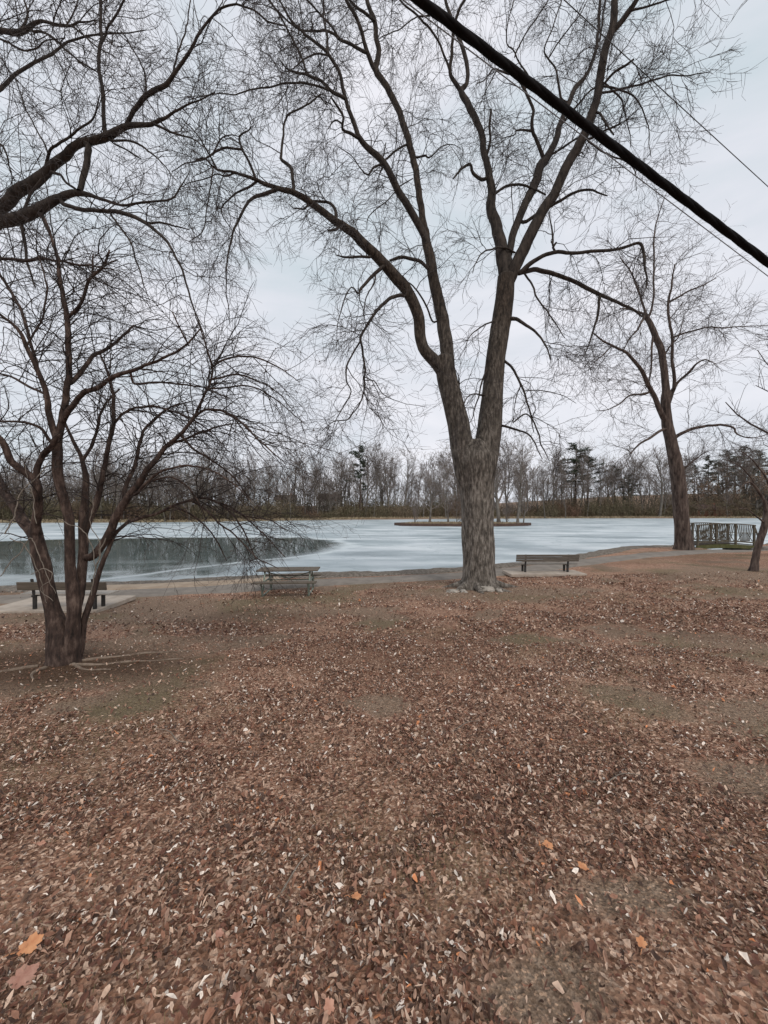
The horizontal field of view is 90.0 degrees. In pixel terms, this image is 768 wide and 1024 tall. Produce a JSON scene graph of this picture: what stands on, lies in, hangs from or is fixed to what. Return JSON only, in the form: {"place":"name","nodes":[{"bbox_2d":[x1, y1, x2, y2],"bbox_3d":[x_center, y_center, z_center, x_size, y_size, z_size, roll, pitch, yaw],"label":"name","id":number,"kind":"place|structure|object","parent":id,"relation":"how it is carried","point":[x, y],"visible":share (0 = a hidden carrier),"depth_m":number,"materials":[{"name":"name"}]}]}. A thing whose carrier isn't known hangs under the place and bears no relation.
{"place":"outdoors","nodes":[
{"label":"outdoors","id":0,"kind":"place"},
{"bbox_2d":[0,494,767,1023],"bbox_3d":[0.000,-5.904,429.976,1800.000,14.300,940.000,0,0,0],"label":"ground","id":1,"kind":"structure","parent":0,"point":[518,974],"depth_m":2.54,"materials":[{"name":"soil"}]},
{"bbox_2d":[0,449,33,491],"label":"tree","id":2,"kind":"object","parent":1,"relation":"on","point":[15,473],"visible":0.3,"depth_m":99.73,"materials":[{"name":"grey plant"}]},
{"bbox_2d":[5,456,48,494],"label":"tree","id":3,"kind":"object","parent":1,"relation":"on","point":[20,474],"visible":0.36,"depth_m":98.93,"materials":[{"name":"grey plant"}]},
{"bbox_2d":[0,595,135,613],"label":"concrete pad","id":4,"kind":"object","parent":1,"relation":"on","point":[24,606],"visible":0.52,"depth_m":9.76,"materials":[{"name":"concrete"}]},
{"bbox_2d":[16,579,118,608],"bbox_3d":[-7.747,1.983,9.444,2.140,0.754,0.496,0,0,0],"label":"park bench","id":5,"kind":"object","parent":4,"relation":"on","point":[102,590],"visible":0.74,"depth_m":9.27,"materials":[{"name":"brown wood"}]},
{"bbox_2d":[63,433,118,519],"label":"tree","id":6,"kind":"object","parent":1,"relation":"on","point":[98,474],"visible":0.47,"depth_m":91.06,"materials":[{"name":"grey plant"}]},
{"bbox_2d":[87,448,139,506],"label":"tree","id":7,"kind":"object","parent":1,"relation":"on","point":[118,494],"visible":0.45,"depth_m":92.45,"materials":[{"name":"grey plant"}]},
{"bbox_2d":[122,448,167,518],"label":"tree","id":8,"kind":"object","parent":1,"relation":"on","point":[148,489],"visible":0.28,"depth_m":96.28,"materials":[{"name":"grey plant"}]},
{"bbox_2d":[150,474,173,521],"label":"tree","id":9,"kind":"object","parent":1,"relation":"on","point":[161,494],"visible":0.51,"depth_m":93.20,"materials":[{"name":"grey plant"}]},
{"bbox_2d":[160,465,184,519],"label":"tree","id":10,"kind":"object","parent":1,"relation":"on","point":[172,488],"visible":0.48,"depth_m":94.86,"materials":[{"name":"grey plant"}]},
{"bbox_2d":[174,472,194,520],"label":"tree","id":11,"kind":"object","parent":1,"relation":"on","point":[188,510],"visible":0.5,"depth_m":95.67,"materials":[{"name":"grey plant"}]},
{"bbox_2d":[0,71,377,679],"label":"crabapple tree","id":12,"kind":"object","parent":1,"relation":"on","point":[65,638],"visible":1,"depth_m":5.27,"materials":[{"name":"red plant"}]},
{"bbox_2d":[107,577,280,589],"bbox_3d":[-6.669,2.505,13.389,5.945,0.101,1.265,0,0,-17],"label":"sand strip","id":13,"kind":"object","parent":1,"relation":"on","point":[152,585],"visible":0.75,"depth_m":13.06,"materials":[{"name":"sand"}]},
{"bbox_2d":[0,0,405,399],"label":"overhanging tree","id":14,"kind":"object","parent":1,"relation":"on","point":[52,166],"visible":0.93,"depth_m":6.80,"materials":[{"name":"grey plant"}]},
{"bbox_2d":[183,436,230,508],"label":"tree","id":15,"kind":"object","parent":1,"relation":"on","point":[208,467],"visible":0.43,"depth_m":109.45,"materials":[{"name":"grey plant"}]},
{"bbox_2d":[224,459,252,507],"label":"tree","id":16,"kind":"object","parent":1,"relation":"on","point":[239,482],"visible":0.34,"depth_m":108.45,"materials":[{"name":"grey plant"}]},
{"bbox_2d":[245,452,271,516],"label":"tree","id":17,"kind":"object","parent":1,"relation":"on","point":[256,483],"visible":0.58,"depth_m":104.49,"materials":[{"name":"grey plant"}]},
{"bbox_2d":[252,463,279,510],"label":"tree","id":18,"kind":"object","parent":1,"relation":"on","point":[269,476],"visible":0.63,"depth_m":114.91,"materials":[{"name":"grey plant"}]},
{"bbox_2d":[274,469,297,518],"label":"tree","id":19,"kind":"object","parent":1,"relation":"on","point":[287,489],"visible":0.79,"depth_m":109.72,"materials":[{"name":"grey plant"}]},
{"bbox_2d":[251,567,321,596],"bbox_3d":[-2.970,2.149,12.011,1.860,0.756,1.650,0,0,-3],"label":"picnic table","id":20,"kind":"object","parent":1,"relation":"on","point":[292,569],"visible":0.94,"depth_m":11.83,"materials":[{"name":"grey wood"}]},
{"bbox_2d":[279,438,309,502],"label":"tree","id":21,"kind":"object","parent":1,"relation":"on","point":[296,468],"visible":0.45,"depth_m":130.85,"materials":[{"name":"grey plant"}]},
{"bbox_2d":[284,451,327,511],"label":"tree","id":22,"kind":"object","parent":1,"relation":"on","point":[301,486],"visible":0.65,"depth_m":115.18,"materials":[{"name":"grey plant"}]},
{"bbox_2d":[306,453,324,517],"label":"tree","id":23,"kind":"object","parent":1,"relation":"on","point":[316,478],"visible":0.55,"depth_m":116.44,"materials":[{"name":"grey plant"}]},
{"bbox_2d":[0,545,672,592],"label":"shore gravel","id":24,"kind":"structure","parent":1,"relation":"on","point":[12,588],"depth_m":15.51,"materials":[{"name":"gravel"}]},
{"bbox_2d":[323,448,349,505],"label":"tree","id":25,"kind":"object","parent":1,"relation":"on","point":[338,475],"visible":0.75,"depth_m":128.49,"materials":[{"name":"grey plant"}]},
{"bbox_2d":[324,453,348,505],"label":"tree","id":26,"kind":"object","parent":1,"relation":"on","point":[342,480],"visible":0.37,"depth_m":136.28,"materials":[{"name":"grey plant"}]},
{"bbox_2d":[337,459,355,504],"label":"tree","id":27,"kind":"object","parent":1,"relation":"on","point":[349,485],"visible":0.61,"depth_m":130.82,"materials":[{"name":"grey plant"}]},
{"bbox_2d":[344,453,365,513],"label":"tree","id":28,"kind":"object","parent":1,"relation":"on","point":[353,477],"visible":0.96,"depth_m":121.75,"materials":[{"name":"grey plant"}]},
{"bbox_2d":[344,445,367,516],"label":"pine tree","id":29,"kind":"object","parent":1,"relation":"on","point":[362,463],"visible":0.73,"depth_m":123.79,"materials":[{"name":"green plant"}]},
{"bbox_2d":[350,438,396,516],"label":"tree","id":30,"kind":"object","parent":1,"relation":"on","point":[368,476],"visible":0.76,"depth_m":124.28,"materials":[{"name":"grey plant"}]},
{"bbox_2d":[364,441,393,516],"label":"tree","id":31,"kind":"object","parent":1,"relation":"on","point":[376,469],"visible":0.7,"depth_m":123.25,"materials":[{"name":"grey plant"}]},
{"bbox_2d":[0,516,761,522],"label":"bank grass","id":32,"kind":"structure","parent":1,"relation":"on","point":[108,520],"depth_m":118.73,"materials":[{"name":"plant"}]},
{"bbox_2d":[0,480,762,521],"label":"thicket","id":33,"kind":"object","parent":1,"relation":"on","point":[593,509],"visible":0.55,"depth_m":129.98,"materials":[{"name":"plant"}]},
{"bbox_2d":[1,440,762,515],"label":"woodland","id":34,"kind":"object","parent":1,"relation":"on","point":[308,503],"visible":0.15,"depth_m":135.05,"materials":[{"name":"plant"}]},
{"bbox_2d":[0,746,767,1023],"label":"leaf litter","id":35,"kind":"object","parent":1,"relation":"on","point":[289,932],"visible":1,"depth_m":1.84,"materials":[{"name":"plant"}]},
{"bbox_2d":[0,962,38,991],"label":"fallen leaf","id":36,"kind":"object","parent":35,"relation":"on","point":[21,977],"visible":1,"depth_m":1.40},
{"bbox_2d":[0,931,43,958],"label":"fallen leaf","id":37,"kind":"object","parent":35,"relation":"on","point":[34,939],"visible":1,"depth_m":1.52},
{"bbox_2d":[218,990,241,1016],"bbox_3d":[-0.520,1.687,1.315,0.044,0.010,0.079,0,0,22],"label":"fallen leaf","id":38,"kind":"object","parent":35,"relation":"on","point":[236,996],"visible":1,"depth_m":1.33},
{"bbox_2d":[323,997,334,1022],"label":"fallen leaf","id":39,"kind":"object","parent":35,"relation":"on","point":[329,1004],"visible":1,"depth_m":1.31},
{"bbox_2d":[0,633,767,753],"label":"leaf litter","id":40,"kind":"object","parent":1,"relation":"on","point":[658,653],"visible":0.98,"depth_m":4.14,"materials":[{"name":"plant"}]},
{"bbox_2d":[0,571,767,635],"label":"leaf litter","id":41,"kind":"object","parent":1,"relation":"on","point":[638,609],"visible":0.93,"depth_m":8.92,"materials":[{"name":"plant"}]},
{"bbox_2d":[375,450,398,516],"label":"tree","id":42,"kind":"object","parent":1,"relation":"on","point":[389,475],"visible":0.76,"depth_m":128.44,"materials":[{"name":"grey plant"}]},
{"bbox_2d":[379,444,404,498],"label":"tree","id":43,"kind":"object","parent":1,"relation":"on","point":[392,467],"visible":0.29,"depth_m":145.12,"materials":[{"name":"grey plant"}]},
{"bbox_2d":[382,452,404,509],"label":"tree","id":44,"kind":"object","parent":1,"relation":"on","point":[394,484],"visible":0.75,"depth_m":137.62,"materials":[{"name":"grey plant"}]},
{"bbox_2d":[391,445,423,514],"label":"tree","id":45,"kind":"object","parent":1,"relation":"on","point":[413,467],"visible":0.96,"depth_m":130.72,"materials":[{"name":"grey plant"}]},
{"bbox_2d":[409,496,424,521],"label":"shrub","id":46,"kind":"object","parent":1,"relation":"on","point":[413,508],"visible":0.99,"depth_m":74.00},
{"bbox_2d":[404,453,431,496],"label":"tree","id":47,"kind":"object","parent":1,"relation":"on","point":[422,468],"visible":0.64,"depth_m":151.40,"materials":[{"name":"grey plant"}]},
{"bbox_2d":[73,0,767,593],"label":"maple tree","id":48,"kind":"object","parent":1,"relation":"on","point":[475,462],"visible":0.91,"depth_m":12.28,"materials":[{"name":"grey plant"}]},
{"bbox_2d":[415,472,434,516],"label":"tree","id":49,"kind":"object","parent":1,"relation":"on","point":[425,486],"visible":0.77,"depth_m":127.05,"materials":[{"name":"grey plant"}]},
{"bbox_2d":[416,452,443,505],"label":"tree","id":50,"kind":"object","parent":1,"relation":"on","point":[432,463],"visible":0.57,"depth_m":151.71,"materials":[{"name":"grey plant"}]},
{"bbox_2d":[416,467,447,521],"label":"island tree","id":51,"kind":"object","parent":1,"relation":"on","point":[430,498],"visible":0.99,"depth_m":73.67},
{"bbox_2d":[428,439,453,517],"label":"tree","id":52,"kind":"object","parent":1,"relation":"on","point":[448,471],"visible":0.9,"depth_m":129.50,"materials":[{"name":"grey plant"}]},
{"bbox_2d":[435,475,458,522],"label":"island tree","id":53,"kind":"object","parent":1,"relation":"on","point":[446,498],"visible":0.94,"depth_m":74.01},
{"bbox_2d":[447,494,461,521],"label":"shrub","id":54,"kind":"object","parent":1,"relation":"on","point":[455,502],"visible":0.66,"depth_m":73.95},
{"bbox_2d":[394,522,530,525],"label":"retaining edge","id":55,"kind":"object","parent":1,"relation":"on","point":[421,524],"visible":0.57,"depth_m":70.13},
{"bbox_2d":[494,456,510,523],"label":"island tree","id":56,"kind":"object","parent":1,"relation":"on","point":[496,503],"visible":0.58,"depth_m":73.05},
{"bbox_2d":[496,439,513,514],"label":"tree","id":57,"kind":"object","parent":1,"relation":"on","point":[509,472],"visible":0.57,"depth_m":140.55,"materials":[{"name":"grey plant"}]},
{"bbox_2d":[500,496,518,522],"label":"shrub","id":58,"kind":"object","parent":1,"relation":"on","point":[506,510],"visible":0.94,"depth_m":73.53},
{"bbox_2d":[501,437,528,506],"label":"tree","id":59,"kind":"object","parent":1,"relation":"on","point":[511,487],"visible":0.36,"depth_m":144.13,"materials":[{"name":"grey plant"}]},
{"bbox_2d":[503,440,535,522],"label":"island tree","id":60,"kind":"object","parent":1,"relation":"on","point":[518,487],"visible":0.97,"depth_m":72.98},
{"bbox_2d":[514,479,533,522],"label":"island tree","id":61,"kind":"object","parent":1,"relation":"on","point":[524,506],"visible":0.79,"depth_m":74.63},
{"bbox_2d":[506,426,543,515],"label":"tree","id":62,"kind":"object","parent":1,"relation":"on","point":[522,435],"visible":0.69,"depth_m":135.97,"materials":[{"name":"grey plant"}]},
{"bbox_2d":[513,451,540,513],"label":"tree","id":63,"kind":"object","parent":1,"relation":"on","point":[524,471],"visible":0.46,"depth_m":139.27,"materials":[{"name":"grey plant"}]},
{"bbox_2d":[525,461,548,512],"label":"tree","id":64,"kind":"object","parent":1,"relation":"on","point":[537,486],"visible":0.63,"depth_m":145.06,"materials":[{"name":"grey plant"}]},
{"bbox_2d":[533,461,553,517],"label":"tree","id":65,"kind":"object","parent":1,"relation":"on","point":[547,479],"visible":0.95,"depth_m":136.56,"materials":[{"name":"grey plant"}]},
{"bbox_2d":[502,570,586,576],"bbox_3d":[6.232,2.401,15.012,2.900,0.120,1.000,0,0,-1],"label":"concrete pad","id":66,"kind":"object","parent":1,"relation":"on","point":[531,573],"visible":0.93,"depth_m":14.63,"materials":[{"name":"concrete"}]},
{"bbox_2d":[512,554,578,571],"bbox_3d":[6.329,2.020,15.079,2.450,0.754,0.528,0,0,-1],"label":"park bench","id":67,"kind":"object","parent":66,"relation":"on","point":[524,561],"visible":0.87,"depth_m":14.86,"materials":[{"name":"grey wood"}]},
{"bbox_2d":[534,444,580,515],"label":"tree","id":68,"kind":"object","parent":1,"relation":"on","point":[553,463],"visible":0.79,"depth_m":142.21,"materials":[{"name":"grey plant"}]},
{"bbox_2d":[550,481,570,517],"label":"tree","id":69,"kind":"object","parent":1,"relation":"on","point":[565,496],"visible":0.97,"depth_m":137.48,"materials":[{"name":"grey plant"}]},
{"bbox_2d":[557,455,592,512],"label":"tree","id":70,"kind":"object","parent":1,"relation":"on","point":[578,493],"visible":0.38,"depth_m":149.79,"materials":[{"name":"grey plant"}]},
{"bbox_2d":[560,442,599,515],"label":"pine tree","id":71,"kind":"object","parent":1,"relation":"on","point":[574,470],"visible":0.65,"depth_m":151.22,"materials":[{"name":"green plant"}]},
{"bbox_2d":[562,463,598,515],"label":"tree","id":72,"kind":"object","parent":1,"relation":"on","point":[582,475],"visible":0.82,"depth_m":144.92,"materials":[{"name":"grey plant"}]},
{"bbox_2d":[566,438,598,506],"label":"tree","id":73,"kind":"object","parent":1,"relation":"on","point":[584,462],"visible":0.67,"depth_m":148.48,"materials":[{"name":"grey plant"}]},
{"bbox_2d":[569,456,604,514],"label":"pine tree","id":74,"kind":"object","parent":1,"relation":"on","point":[589,461],"visible":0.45,"depth_m":154.95,"materials":[{"name":"green plant"}]},
{"bbox_2d":[582,470,595,515],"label":"tree","id":75,"kind":"object","parent":1,"relation":"on","point":[586,487],"visible":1,"depth_m":139.40,"materials":[{"name":"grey plant"}]},
{"bbox_2d":[592,472,611,515],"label":"tree","id":76,"kind":"object","parent":1,"relation":"on","point":[602,486],"visible":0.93,"depth_m":141.28,"materials":[{"name":"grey plant"}]},
{"bbox_2d":[591,454,615,504],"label":"tree","id":77,"kind":"object","parent":1,"relation":"on","point":[600,472],"visible":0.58,"depth_m":152.58,"materials":[{"name":"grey plant"}]},
{"bbox_2d":[591,453,621,515],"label":"tree","id":78,"kind":"object","parent":1,"relation":"on","point":[604,468],"visible":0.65,"depth_m":150.48,"materials":[{"name":"grey plant"}]},
{"bbox_2d":[601,464,627,515],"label":"tree","id":79,"kind":"object","parent":1,"relation":"on","point":[611,476],"visible":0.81,"depth_m":146.48,"materials":[{"name":"grey plant"}]},
{"bbox_2d":[614,456,638,515],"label":"tree","id":80,"kind":"object","parent":1,"relation":"on","point":[625,480],"visible":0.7,"depth_m":148.60,"materials":[{"name":"grey plant"}]},
{"bbox_2d":[606,448,650,496],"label":"tree","id":81,"kind":"object","parent":1,"relation":"on","point":[634,470],"visible":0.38,"depth_m":153.78,"materials":[{"name":"grey plant"}]},
{"bbox_2d":[621,452,651,513],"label":"tree","id":82,"kind":"object","parent":1,"relation":"on","point":[637,486],"visible":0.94,"depth_m":144.92,"materials":[{"name":"grey plant"}]},
{"bbox_2d":[619,447,657,513],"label":"tree","id":83,"kind":"object","parent":1,"relation":"on","point":[630,460],"visible":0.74,"depth_m":146.99,"materials":[{"name":"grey plant"}]},
{"bbox_2d":[640,463,667,507],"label":"tree","id":84,"kind":"object","parent":1,"relation":"on","point":[649,484],"visible":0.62,"depth_m":154.13,"materials":[{"name":"grey plant"}]},
{"bbox_2d":[542,166,767,549],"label":"shore tree","id":85,"kind":"object","parent":1,"relation":"on","point":[683,538],"visible":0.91,"depth_m":22.30,"materials":[{"name":"brown plant"}]},
{"bbox_2d":[641,444,686,516],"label":"tree","id":86,"kind":"object","parent":1,"relation":"on","point":[656,455],"visible":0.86,"depth_m":139.88,"materials":[{"name":"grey plant"}]},
{"bbox_2d":[656,477,671,513],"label":"tree","id":87,"kind":"object","parent":1,"relation":"on","point":[668,494],"visible":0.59,"depth_m":143.22,"materials":[{"name":"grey plant"}]},
{"bbox_2d":[687,481,717,504],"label":"oak tree","id":88,"kind":"object","parent":1,"relation":"on","point":[702,489],"visible":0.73,"depth_m":151.92,"materials":[{"name":"brown plant"}]},
{"bbox_2d":[681,445,731,499],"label":"tree","id":89,"kind":"object","parent":1,"relation":"on","point":[700,480],"visible":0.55,"depth_m":159.75,"materials":[{"name":"grey plant"}]},
{"bbox_2d":[690,476,728,503],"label":"oak tree","id":90,"kind":"object","parent":1,"relation":"on","point":[711,491],"visible":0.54,"depth_m":156.61,"materials":[{"name":"brown plant"}]},
{"bbox_2d":[690,503,731,516],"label":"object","id":91,"kind":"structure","parent":1,"relation":"on","point":[708,510],"depth_m":146.19,"materials":[{"name":"plant"}]},
{"bbox_2d":[701,455,720,499],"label":"pine tree","id":92,"kind":"object","parent":1,"relation":"on","point":[708,466],"visible":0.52,"depth_m":181.51,"materials":[{"name":"green plant"}]},
{"bbox_2d":[711,445,738,496],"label":"tree","id":93,"kind":"object","parent":1,"relation":"on","point":[720,470],"visible":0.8,"depth_m":163.01,"materials":[{"name":"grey plant"}]},
{"bbox_2d":[708,466,744,498],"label":"oak tree","id":94,"kind":"object","parent":1,"relation":"on","point":[722,488],"visible":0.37,"depth_m":173.65,"materials":[{"name":"brown plant"}]},
{"bbox_2d":[700,300,767,478],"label":"tree","id":95,"kind":"object","parent":1,"relation":"on","point":[757,427],"visible":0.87,"depth_m":25.91,"materials":[{"name":"brown plant"}]},
{"bbox_2d":[722,441,757,504],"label":"tree","id":96,"kind":"object","parent":1,"relation":"on","point":[738,462],"visible":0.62,"depth_m":165.36,"materials":[{"name":"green plant"}]},
{"bbox_2d":[722,440,767,571],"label":"young tree","id":97,"kind":"object","parent":1,"relation":"on","point":[757,548],"visible":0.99,"depth_m":14.55,"materials":[{"name":"brown plant"}]},
{"bbox_2d":[724,462,767,507],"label":"oak tree","id":98,"kind":"object","parent":1,"relation":"on","point":[743,487],"visible":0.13,"depth_m":168.26,"materials":[{"name":"brown plant"}]},
{"bbox_2d":[731,434,767,508],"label":"tree","id":99,"kind":"object","parent":1,"relation":"on","point":[751,462],"visible":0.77,"depth_m":155.94,"materials":[{"name":"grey plant"}]},
{"bbox_2d":[736,467,767,514],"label":"oak tree","id":100,"kind":"object","parent":1,"relation":"on","point":[758,500],"visible":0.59,"depth_m":145.71,"materials":[{"name":"brown plant"}]},
{"bbox_2d":[0,518,767,585],"bbox_3d":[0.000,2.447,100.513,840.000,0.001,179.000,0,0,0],"label":"pond ice","id":101,"kind":"structure","parent":0,"point":[380,545],"depth_m":32.91,"materials":[{"name":"ice"}]},
{"bbox_2d":[690,522,757,549],"bbox_3d":[21.557,1.780,25.002,4.173,2.150,2.115,0,0,0],"label":"footbridge","id":102,"kind":"object","parent":101,"relation":"on","point":[725,543],"visible":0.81,"depth_m":24.07,"materials":[{"name":"grey wood"}]},
{"bbox_2d":[0,546,767,603],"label":"path","id":103,"kind":"structure","parent":0,"point":[7,599],"depth_m":13.98,"materials":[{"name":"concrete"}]},
{"bbox_2d":[0,0,767,505],"label":"sky","id":104,"kind":"structure","parent":0,"point":[280,292],"materials":[{"name":"white"}]},
{"bbox_2d":[402,521,516,523],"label":"island grass","id":105,"kind":"structure","parent":0,"point":[457,522],"depth_m":72.31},
{"bbox_2d":[402,0,767,275],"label":"wire","id":106,"kind":"object","parent":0,"point":[419,12],"visible":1,"depth_m":5.99,"materials":[{"name":"metal"}]},
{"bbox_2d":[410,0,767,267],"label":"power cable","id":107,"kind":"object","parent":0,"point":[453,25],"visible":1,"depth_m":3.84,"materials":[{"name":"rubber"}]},
{"bbox_2d":[564,0,767,186],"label":"wire","id":108,"kind":"object","parent":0,"point":[659,87],"visible":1,"depth_m":10.41,"materials":[{"name":"metal"}]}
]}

